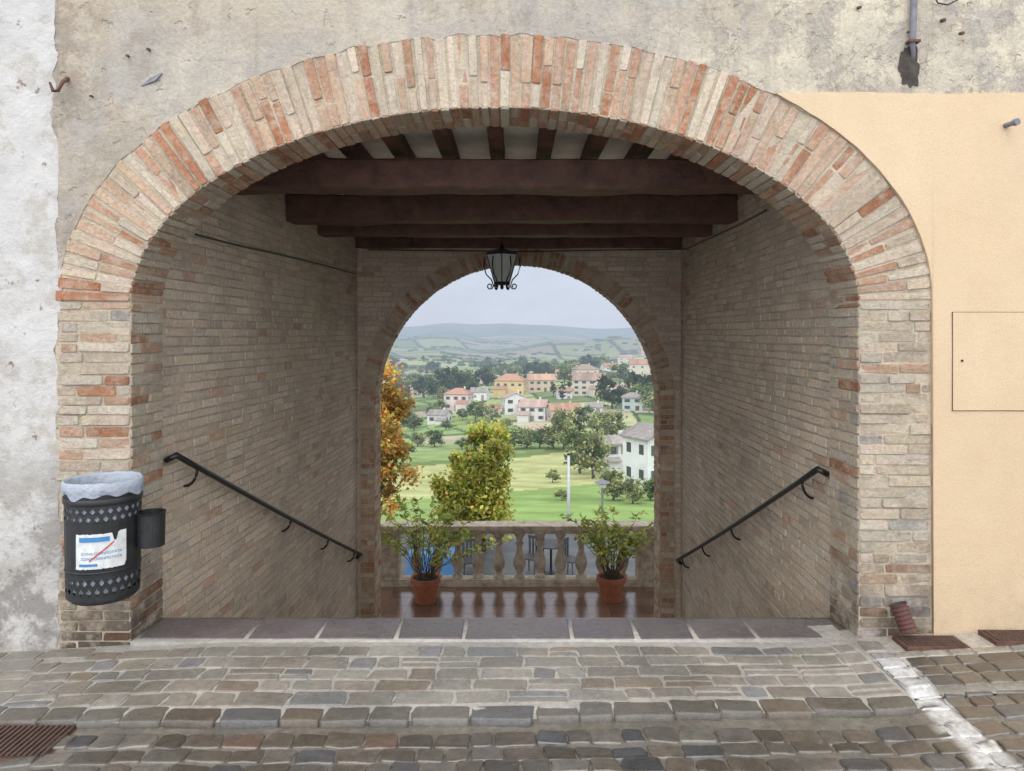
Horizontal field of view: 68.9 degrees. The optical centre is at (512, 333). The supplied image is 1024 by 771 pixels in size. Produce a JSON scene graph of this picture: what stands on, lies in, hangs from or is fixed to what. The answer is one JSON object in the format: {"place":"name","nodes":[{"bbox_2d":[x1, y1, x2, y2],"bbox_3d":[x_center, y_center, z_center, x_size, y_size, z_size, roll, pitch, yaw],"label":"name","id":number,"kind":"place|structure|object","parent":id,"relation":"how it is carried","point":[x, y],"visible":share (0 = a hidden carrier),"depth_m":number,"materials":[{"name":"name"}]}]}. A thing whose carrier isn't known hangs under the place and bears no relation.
{"place":"outdoors","nodes":[
{"label":"outdoors","id":0,"kind":"place"},
{"bbox_2d":[0,625,920,728],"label":"pavement","id":1,"kind":"structure","parent":0,"point":[834,672],"depth_m":3.40,"materials":[{"name":"stone"}]},
{"bbox_2d":[380,534,634,574],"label":"terrace","id":2,"kind":"structure","parent":0,"point":[509,548],"depth_m":20.32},
{"bbox_2d":[380,359,424,515],"bbox_3d":[-3.690,3.277,19.099,2.482,6.850,2.714,0,0,-25],"label":"autumn tree","id":3,"kind":"object","parent":2,"relation":"on","point":[392,438],"visible":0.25,"depth_m":18.71,"materials":[{"name":"orange plant"}]},
{"bbox_2d":[406,547,461,574],"bbox_3d":[-1.898,5.718,18.200,1.333,0.766,0.884,0,0,0],"label":"covered table","id":4,"kind":"object","parent":2,"relation":"on","point":[447,569],"visible":0.23,"depth_m":17.80,"materials":[{"name":"blue fabric"}]},
{"bbox_2d":[462,538,481,574],"bbox_3d":[-1.060,5.641,18.600,0.504,0.922,0.508,0,0,-23],"label":"terrace chair","id":5,"kind":"object","parent":2,"relation":"on","point":[467,560],"visible":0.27,"depth_m":18.76,"materials":[{"name":"grey metal"}]},
{"bbox_2d":[428,419,525,550],"bbox_3d":[-0.972,4.519,21.006,2.676,4.363,2.635,0,0,0],"label":"linden tree","id":6,"kind":"object","parent":2,"relation":"on","point":[487,501],"visible":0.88,"depth_m":20.37,"materials":[{"name":"green plant"}]},
{"bbox_2d":[524,535,544,574],"bbox_3d":[0.488,5.641,18.900,0.504,0.922,0.508,0,0,34],"label":"terrace chair","id":7,"kind":"object","parent":2,"relation":"on","point":[529,556],"visible":0.47,"depth_m":19.07,"materials":[{"name":"grey metal"}]},
{"bbox_2d":[534,539,566,574],"bbox_3d":[0.981,5.725,19.000,0.840,0.750,0.840,0,0,0],"label":"terrace table","id":8,"kind":"object","parent":2,"relation":"on","point":[551,544],"visible":0.72,"depth_m":18.96,"materials":[{"name":"grey metal"}]},
{"bbox_2d":[557,537,575,574],"bbox_3d":[1.448,5.641,18.700,0.508,0.922,0.504,0,0,38],"label":"terrace chair","id":9,"kind":"object","parent":2,"relation":"on","point":[570,559],"visible":0.42,"depth_m":18.89,"materials":[{"name":"grey plastic"}]},
{"bbox_2d":[0,0,1023,651],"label":"gateway building","id":10,"kind":"structure","parent":0,"point":[846,310],"depth_m":3.90,"materials":[{"name":"brick"}]},
{"bbox_2d":[48,76,69,91],"bbox_3d":[-2.316,-1.281,3.836,0.089,0.111,0.100,0,0,40],"label":"wall hook","id":11,"kind":"object","parent":10,"relation":"attached to","point":[63,81],"depth_m":3.81,"materials":[{"name":"metal"}]},
{"bbox_2d":[61,471,165,605],"bbox_3d":[-1.989,1.007,3.716,0.444,0.599,0.366,0,0,-38],"label":"litter bin","id":12,"kind":"object","parent":10,"relation":"attached to","point":[112,528],"visible":1,"depth_m":3.56,"materials":[{"name":"metal"}]},
{"bbox_2d":[164,452,361,561],"bbox_3d":[-1.883,1.655,6.490,0.103,1.932,4.399,0,0,3],"label":"handrail","id":13,"kind":"object","parent":10,"relation":"attached to","point":[196,467],"visible":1,"depth_m":5.35,"materials":[{"name":"black metal"}]},
{"bbox_2d":[195,234,354,273],"bbox_3d":[-1.904,-0.654,6.662,0.014,0.078,3.938,0,0,3],"label":"cable","id":14,"kind":"object","parent":10,"relation":"attached to","point":[203,236],"visible":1,"depth_m":5.81,"materials":[{"name":"black metal"}]},
{"bbox_2d":[483,237,520,289],"bbox_3d":[-0.103,-0.728,7.360,0.372,0.597,0.380,0,0,0],"label":"hanging lantern","id":15,"kind":"object","parent":10,"relation":"hanging from","point":[501,260],"visible":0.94,"depth_m":7.27,"materials":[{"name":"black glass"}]},
{"bbox_2d":[368,210,766,251],"bbox_3d":[0.884,-0.946,8.042,4.828,0.080,2.380,0,0,42],"label":"cable","id":16,"kind":"object","parent":10,"relation":"attached to","point":[587,250],"visible":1,"depth_m":8.76,"materials":[{"name":"black metal"}]},
{"bbox_2d":[676,466,829,567],"bbox_3d":[1.884,1.732,6.515,0.103,1.897,4.288,0,0,1],"label":"handrail","id":17,"kind":"object","parent":10,"relation":"attached to","point":[801,481],"visible":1,"depth_m":5.40,"materials":[{"name":"black metal"}]},
{"bbox_2d":[889,601,916,632],"bbox_3d":[1.996,1.448,3.815,0.130,0.153,0.088,0,0,39],"label":"drain pipe","id":18,"kind":"object","parent":10,"relation":"attached to","point":[901,611],"visible":1,"depth_m":3.79,"materials":[{"name":"brown plastic"}]},
{"bbox_2d":[898,0,920,87],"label":"cable conduit","id":19,"kind":"object","parent":10,"relation":"attached to","point":[908,67],"visible":1,"depth_m":3.88,"materials":[{"name":"metal"}]},
{"bbox_2d":[1003,118,1020,127],"bbox_3d":[2.563,-1.078,3.839,0.036,0.036,0.080,0,0,-11],"label":"wall peg","id":20,"kind":"object","parent":10,"relation":"attached to","point":[1015,122],"depth_m":3.81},
{"bbox_2d":[0,690,1023,770],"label":"street","id":21,"kind":"structure","parent":0,"point":[977,731],"depth_m":2.93,"materials":[{"name":"stone"}]},
{"bbox_2d":[0,725,77,760],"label":"drain cover","id":22,"kind":"object","parent":21,"relation":"on","point":[21,741],"visible":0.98,"depth_m":3.01,"materials":[{"name":"metal"}]},
{"bbox_2d":[380,323,653,520],"bbox_3d":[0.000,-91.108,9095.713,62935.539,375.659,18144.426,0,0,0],"label":"countryside","id":23,"kind":"structure","parent":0,"point":[532,493],"depth_m":306.36,"materials":[{"name":"plant"}]},
{"bbox_2d":[387,358,400,367],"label":"valley tree","id":24,"kind":"object","parent":23,"relation":"on","point":[393,362],"visible":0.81,"depth_m":1286.40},
{"bbox_2d":[391,384,409,396],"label":"valley tree","id":25,"kind":"object","parent":23,"relation":"on","point":[406,389],"visible":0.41,"depth_m":552.59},
{"bbox_2d":[401,377,416,395],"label":"valley tree","id":26,"kind":"object","parent":23,"relation":"on","point":[408,382],"visible":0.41,"depth_m":584.00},
{"bbox_2d":[402,440,417,453],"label":"valley tree","id":27,"kind":"object","parent":23,"relation":"on","point":[412,448],"visible":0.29,"depth_m":191.31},
{"bbox_2d":[406,372,419,380],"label":"valley tree","id":28,"kind":"object","parent":23,"relation":"on","point":[414,376],"visible":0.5,"depth_m":746.93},
{"bbox_2d":[405,415,423,430],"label":"valley tree","id":29,"kind":"object","parent":23,"relation":"on","point":[415,422],"visible":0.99,"depth_m":301.81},
{"bbox_2d":[407,431,425,446],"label":"valley tree","id":30,"kind":"object","parent":23,"relation":"on","point":[420,440],"visible":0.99,"depth_m":234.38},
{"bbox_2d":[410,387,426,397],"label":"village house","id":31,"kind":"structure","parent":23,"relation":"on","point":[416,395],"depth_m":566.89,"materials":[{"name":"tile"}]},
{"bbox_2d":[416,364,424,372],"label":"valley tree","id":32,"kind":"object","parent":23,"relation":"on","point":[420,369],"visible":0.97,"depth_m":1093.55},
{"bbox_2d":[408,376,441,397],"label":"valley tree","id":33,"kind":"object","parent":23,"relation":"on","point":[417,385],"visible":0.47,"depth_m":542.17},
{"bbox_2d":[425,361,438,370],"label":"valley tree","id":34,"kind":"object","parent":23,"relation":"on","point":[434,365],"visible":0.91,"depth_m":1154.22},
{"bbox_2d":[423,428,444,446],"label":"valley tree","id":35,"kind":"object","parent":23,"relation":"on","point":[437,435],"visible":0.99,"depth_m":228.49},
{"bbox_2d":[420,366,457,397],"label":"valley tree","id":36,"kind":"object","parent":23,"relation":"on","point":[430,386],"visible":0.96,"depth_m":519.42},
{"bbox_2d":[426,408,452,424],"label":"village house","id":37,"kind":"structure","parent":23,"relation":"on","point":[435,416],"depth_m":322.92,"materials":[{"name":"paint"}]},
{"bbox_2d":[432,399,447,408],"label":"valley tree","id":38,"kind":"object","parent":23,"relation":"on","point":[442,404],"visible":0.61,"depth_m":377.32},
{"bbox_2d":[433,385,448,399],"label":"valley tree","id":39,"kind":"object","parent":23,"relation":"on","point":[442,390],"visible":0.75,"depth_m":466.74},
{"bbox_2d":[438,420,451,429],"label":"valley tree","id":40,"kind":"object","parent":23,"relation":"on","point":[447,425],"visible":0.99,"depth_m":293.05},
{"bbox_2d":[443,367,472,389],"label":"valley tree","id":41,"kind":"object","parent":23,"relation":"on","point":[462,377],"visible":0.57,"depth_m":540.38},
{"bbox_2d":[443,386,473,410],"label":"village house","id":42,"kind":"structure","parent":23,"relation":"on","point":[456,398],"depth_m":380.58,"materials":[{"name":"paint"}]},
{"bbox_2d":[454,437,468,448],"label":"valley tree","id":43,"kind":"object","parent":23,"relation":"on","point":[461,443],"visible":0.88,"depth_m":219.22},
{"bbox_2d":[454,408,468,419],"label":"valley tree","id":44,"kind":"object","parent":23,"relation":"on","point":[459,412],"visible":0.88,"depth_m":329.02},
{"bbox_2d":[457,368,475,382],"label":"valley tree","id":45,"kind":"object","parent":23,"relation":"on","point":[469,371],"visible":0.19,"depth_m":575.48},
{"bbox_2d":[463,383,478,390],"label":"valley tree","id":46,"kind":"object","parent":23,"relation":"on","point":[471,385],"visible":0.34,"depth_m":457.66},
{"bbox_2d":[463,400,487,420],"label":"valley tree","id":47,"kind":"object","parent":23,"relation":"on","point":[474,406],"visible":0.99,"depth_m":321.08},
{"bbox_2d":[470,386,489,400],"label":"village house","id":48,"kind":"structure","parent":23,"relation":"on","point":[481,393],"depth_m":451.39,"materials":[{"name":"paint"}]},
{"bbox_2d":[470,368,497,386],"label":"valley tree","id":49,"kind":"object","parent":23,"relation":"on","point":[486,378],"visible":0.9,"depth_m":587.93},
{"bbox_2d":[482,402,500,415],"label":"village house","id":50,"kind":"structure","parent":23,"relation":"on","point":[497,407],"depth_m":346.38,"materials":[{"name":"tile"}]},
{"bbox_2d":[482,366,500,385],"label":"valley tree","id":51,"kind":"object","parent":23,"relation":"on","point":[496,371],"visible":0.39,"depth_m":671.65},
{"bbox_2d":[482,403,501,419],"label":"valley tree","id":52,"kind":"object","parent":23,"relation":"on","point":[488,410],"visible":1,"depth_m":320.39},
{"bbox_2d":[497,366,505,376],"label":"valley tree","id":53,"kind":"object","parent":23,"relation":"on","point":[502,369],"visible":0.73,"depth_m":861.26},
{"bbox_2d":[500,418,512,426],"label":"valley tree","id":54,"kind":"object","parent":23,"relation":"on","point":[507,421],"visible":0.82,"depth_m":285.52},
{"bbox_2d":[493,372,526,396],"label":"village house","id":55,"kind":"structure","parent":23,"relation":"on","point":[505,384],"depth_m":483.07,"materials":[{"name":"paint"}]},
{"bbox_2d":[501,390,526,414],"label":"village house","id":56,"kind":"structure","parent":23,"relation":"on","point":[510,400],"depth_m":345.69,"materials":[{"name":"paint"}]},
{"bbox_2d":[390,335,638,386],"bbox_3d":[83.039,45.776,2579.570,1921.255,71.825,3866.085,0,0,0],"label":"distant woods","id":57,"kind":"object","parent":23,"relation":"on","point":[462,363],"visible":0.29,"depth_m":1892.76,"materials":[{"name":"green plant"}]},
{"bbox_2d":[500,427,528,448],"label":"valley tree","id":58,"kind":"object","parent":23,"relation":"on","point":[512,433],"visible":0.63,"depth_m":213.40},
{"bbox_2d":[509,368,523,375],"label":"valley tree","id":59,"kind":"object","parent":23,"relation":"on","point":[514,371],"visible":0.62,"depth_m":790.40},
{"bbox_2d":[513,426,536,448],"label":"valley tree","id":60,"kind":"object","parent":23,"relation":"on","point":[523,439],"visible":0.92,"depth_m":212.75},
{"bbox_2d":[522,360,542,374],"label":"valley tree","id":61,"kind":"object","parent":23,"relation":"on","point":[534,367],"visible":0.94,"depth_m":821.81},
{"bbox_2d":[516,397,549,422],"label":"village house","id":62,"kind":"structure","parent":23,"relation":"on","point":[532,410],"depth_m":310.73,"materials":[{"name":"paint"}]},
{"bbox_2d":[524,423,542,430],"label":"village house","id":63,"kind":"structure","parent":23,"relation":"on","point":[535,427],"depth_m":255.54,"materials":[{"name":"paint"}]},
{"bbox_2d":[524,427,546,448],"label":"valley tree","id":64,"kind":"object","parent":23,"relation":"on","point":[535,438],"visible":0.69,"depth_m":212.01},
{"bbox_2d":[526,372,555,392],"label":"village house","id":65,"kind":"structure","parent":23,"relation":"on","point":[540,382],"depth_m":511.01,"materials":[{"name":"paint"}]},
{"bbox_2d":[538,361,553,369],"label":"valley tree","id":66,"kind":"object","parent":23,"relation":"on","point":[545,365],"visible":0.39,"depth_m":827.44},
{"bbox_2d":[537,424,562,448],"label":"valley tree","id":67,"kind":"object","parent":23,"relation":"on","point":[548,434],"visible":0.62,"depth_m":208.80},
{"bbox_2d":[545,469,560,482],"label":"valley tree","id":68,"kind":"object","parent":23,"relation":"on","point":[554,476],"visible":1,"depth_m":129.10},
{"bbox_2d":[558,381,565,399],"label":"cypress tree","id":69,"kind":"object","parent":23,"relation":"on","point":[562,386],"visible":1,"depth_m":420.86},
{"bbox_2d":[553,489,571,500],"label":"valley tree","id":70,"kind":"object","parent":23,"relation":"on","point":[560,492],"visible":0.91,"depth_m":94.36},
{"bbox_2d":[546,401,581,421],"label":"village house","id":71,"kind":"structure","parent":23,"relation":"on","point":[551,408],"depth_m":302.86,"materials":[{"name":"tile"}]},
{"bbox_2d":[555,386,572,398],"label":"village house","id":72,"kind":"structure","parent":23,"relation":"on","point":[569,391],"depth_m":428.84,"materials":[{"name":"paint"}]},
{"bbox_2d":[548,405,581,450],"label":"valley tree","id":73,"kind":"object","parent":23,"relation":"on","point":[559,417],"visible":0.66,"depth_m":204.17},
{"bbox_2d":[555,364,574,384],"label":"valley tree","id":74,"kind":"object","parent":23,"relation":"on","point":[563,372],"visible":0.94,"depth_m":587.68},
{"bbox_2d":[567,453,569,519],"bbox_3d":[2.333,7.160,31.000,0.160,4.373,0.160,0,0,0],"label":"lamp pole","id":75,"kind":"object","parent":23,"relation":"on","point":[568,483],"visible":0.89,"depth_m":30.95,"materials":[{"name":"white metal"}]},
{"bbox_2d":[566,415,584,431],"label":"valley tree","id":76,"kind":"object","parent":23,"relation":"on","point":[576,422],"visible":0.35,"depth_m":239.31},
{"bbox_2d":[560,423,592,473],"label":"valley tree","id":77,"kind":"object","parent":23,"relation":"on","point":[569,436],"visible":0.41,"depth_m":149.47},
{"bbox_2d":[571,405,594,424],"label":"valley tree","id":78,"kind":"object","parent":23,"relation":"on","point":[582,412],"visible":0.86,"depth_m":273.54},
{"bbox_2d":[578,353,594,364],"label":"valley tree","id":79,"kind":"object","parent":23,"relation":"on","point":[583,358],"visible":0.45,"depth_m":967.77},
{"bbox_2d":[572,371,607,395],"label":"village house","id":80,"kind":"structure","parent":23,"relation":"on","point":[584,384],"depth_m":452.63,"materials":[{"name":"paint"}]},
{"bbox_2d":[571,363,599,381],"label":"village house","id":81,"kind":"structure","parent":80,"relation":"attached to","point":[585,368],"depth_m":645.45,"materials":[{"name":"tile"}]},
{"bbox_2d":[583,359,598,366],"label":"valley tree","id":82,"kind":"object","parent":23,"relation":"on","point":[593,362],"visible":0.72,"depth_m":951.29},
{"bbox_2d":[571,427,613,478],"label":"valley tree","id":83,"kind":"object","parent":23,"relation":"on","point":[594,460],"visible":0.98,"depth_m":136.90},
{"bbox_2d":[584,411,604,434],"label":"valley tree","id":84,"kind":"object","parent":23,"relation":"on","point":[592,421],"visible":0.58,"depth_m":244.20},
{"bbox_2d":[584,400,604,414],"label":"village house","id":85,"kind":"structure","parent":23,"relation":"on","point":[597,406],"depth_m":322.69,"materials":[{"name":"tile"}]},
{"bbox_2d":[595,478,609,520],"bbox_3d":[4.095,8.329,34.000,0.720,3.438,0.702,0,0,0],"label":"street lamp","id":86,"kind":"object","parent":23,"relation":"on","point":[602,483],"visible":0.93,"depth_m":33.91,"materials":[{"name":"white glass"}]},
{"bbox_2d":[600,362,618,371],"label":"village house","id":87,"kind":"structure","parent":23,"relation":"on","point":[604,367],"depth_m":782.41,"materials":[{"name":"tile"}]},
{"bbox_2d":[593,374,627,408],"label":"valley tree","id":88,"kind":"object","parent":23,"relation":"on","point":[613,396],"visible":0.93,"depth_m":344.00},
{"bbox_2d":[600,430,622,473],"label":"village house","id":89,"kind":"structure","parent":23,"relation":"on","point":[615,459],"depth_m":145.58,"materials":[{"name":"paint"}]},
{"bbox_2d":[609,447,617,453],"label":"window","id":90,"kind":"structure","parent":89,"relation":"in","point":[615,451],"depth_m":145.41,"materials":[{"name":"grey glass"}]},
{"bbox_2d":[596,407,627,434],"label":"valley tree","id":91,"kind":"object","parent":23,"relation":"on","point":[607,420],"visible":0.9,"depth_m":228.37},
{"bbox_2d":[598,466,626,500],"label":"valley tree","id":92,"kind":"object","parent":23,"relation":"on","point":[614,486],"visible":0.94,"depth_m":93.85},
{"bbox_2d":[608,362,628,383],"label":"valley tree","id":93,"kind":"object","parent":23,"relation":"on","point":[619,369],"visible":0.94,"depth_m":590.36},
{"bbox_2d":[617,355,631,363],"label":"village house","id":94,"kind":"structure","parent":23,"relation":"on","point":[624,358],"depth_m":1311.07,"materials":[{"name":"paint"}]},
{"bbox_2d":[621,390,642,410],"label":"village house","id":95,"kind":"structure","parent":23,"relation":"on","point":[630,400],"depth_m":329.94,"materials":[{"name":"paint"}]},
{"bbox_2d":[621,475,646,504],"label":"valley tree","id":96,"kind":"object","parent":23,"relation":"on","point":[635,492],"visible":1,"depth_m":88.91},
{"bbox_2d":[623,385,644,395],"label":"valley tree","id":97,"kind":"object","parent":23,"relation":"on","point":[635,388],"visible":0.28,"depth_m":340.54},
{"bbox_2d":[623,369,647,388],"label":"valley tree","id":98,"kind":"object","parent":23,"relation":"on","point":[633,377],"visible":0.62,"depth_m":385.90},
{"bbox_2d":[619,422,653,486],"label":"village house","id":99,"kind":"structure","parent":23,"relation":"on","point":[638,450],"depth_m":120.22,"materials":[{"name":"paint"}]},
{"bbox_2d":[626,466,630,476],"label":"window","id":100,"kind":"structure","parent":99,"relation":"in","point":[628,469],"depth_m":122.05,"materials":[{"name":"grey glass"}]},
{"bbox_2d":[626,442,630,451],"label":"window","id":101,"kind":"structure","parent":99,"relation":"in","point":[628,444],"depth_m":122.05,"materials":[{"name":"grey glass"}]},
{"bbox_2d":[639,444,643,454],"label":"window","id":102,"kind":"structure","parent":99,"relation":"in","point":[641,447],"depth_m":119.02,"materials":[{"name":"grey glass"}]},
{"bbox_2d":[629,359,650,374],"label":"village house","id":103,"kind":"structure","parent":23,"relation":"on","point":[640,366],"depth_m":720.34,"materials":[{"name":"paint"}]},
{"bbox_2d":[636,390,653,414],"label":"valley tree","id":104,"kind":"object","parent":23,"relation":"on","point":[645,401],"visible":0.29,"depth_m":307.67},
{"bbox_2d":[638,374,653,394],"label":"valley tree","id":105,"kind":"object","parent":23,"relation":"on","point":[648,380],"visible":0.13,"depth_m":341.86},
{"bbox_2d":[639,382,653,403],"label":"valley tree","id":106,"kind":"object","parent":23,"relation":"on","point":[647,388],"visible":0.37,"depth_m":327.15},
{"bbox_2d":[641,478,653,500],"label":"valley tree","id":107,"kind":"object","parent":23,"relation":"on","point":[649,485],"visible":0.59,"depth_m":93.83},
{"bbox_2d":[380,587,653,617],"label":"terrace floor","id":108,"kind":"structure","parent":0,"point":[518,602],"depth_m":10.20,"materials":[{"name":"tile"}]},
{"bbox_2d":[380,493,497,604],"bbox_3d":[-1.191,2.927,10.237,2.048,1.516,0.842,0,0,0],"label":"potted shrub","id":109,"kind":"object","parent":108,"relation":"on","point":[425,585],"visible":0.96,"depth_m":10.20,"materials":[{"name":"green plant"}]},
{"bbox_2d":[380,521,653,586],"bbox_3d":[0.050,3.247,11.000,8.900,0.887,0.320,0,0,0],"label":"balustrade","id":110,"kind":"object","parent":108,"relation":"on","point":[392,576],"visible":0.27,"depth_m":10.91,"materials":[{"name":"stone"}]},
{"bbox_2d":[558,504,653,603],"bbox_3d":[1.382,3.011,10.299,1.528,1.348,0.671,0,0,0],"label":"potted shrub","id":111,"kind":"object","parent":108,"relation":"on","point":[612,582],"visible":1,"depth_m":10.21,"materials":[{"name":"green plant"}]},
{"bbox_2d":[404,266,631,328],"label":"sky","id":112,"kind":"structure","parent":0,"point":[541,296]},
{"bbox_2d":[839,629,1023,698],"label":"pavement strip","id":113,"kind":"object","parent":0,"point":[981,664],"visible":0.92,"depth_m":3.52,"materials":[{"name":"stone"}]},
{"bbox_2d":[892,635,970,650],"bbox_3d":[2.112,1.568,3.772,0.315,0.040,0.145,0,0,0],"label":"drain cover","id":114,"kind":"object","parent":113,"relation":"on","point":[920,642],"visible":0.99,"depth_m":3.75,"materials":[{"name":"metal"}]},
{"bbox_2d":[978,630,1023,645],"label":"drain cover","id":115,"kind":"object","parent":113,"relation":"on","point":[1004,637],"visible":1,"depth_m":3.75,"materials":[{"name":"metal"}]},
{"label":"steps","id":116,"kind":"structure","parent":0,"visible":0},
{"bbox_2d":[130,618,844,646],"bbox_3d":[-0.092,1.695,4.035,3.776,0.211,0.330,0,0,0],"label":"threshold","id":117,"kind":"object","parent":116,"relation":"on","point":[166,631],"visible":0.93,"depth_m":4.01,"materials":[{"name":"stone"}]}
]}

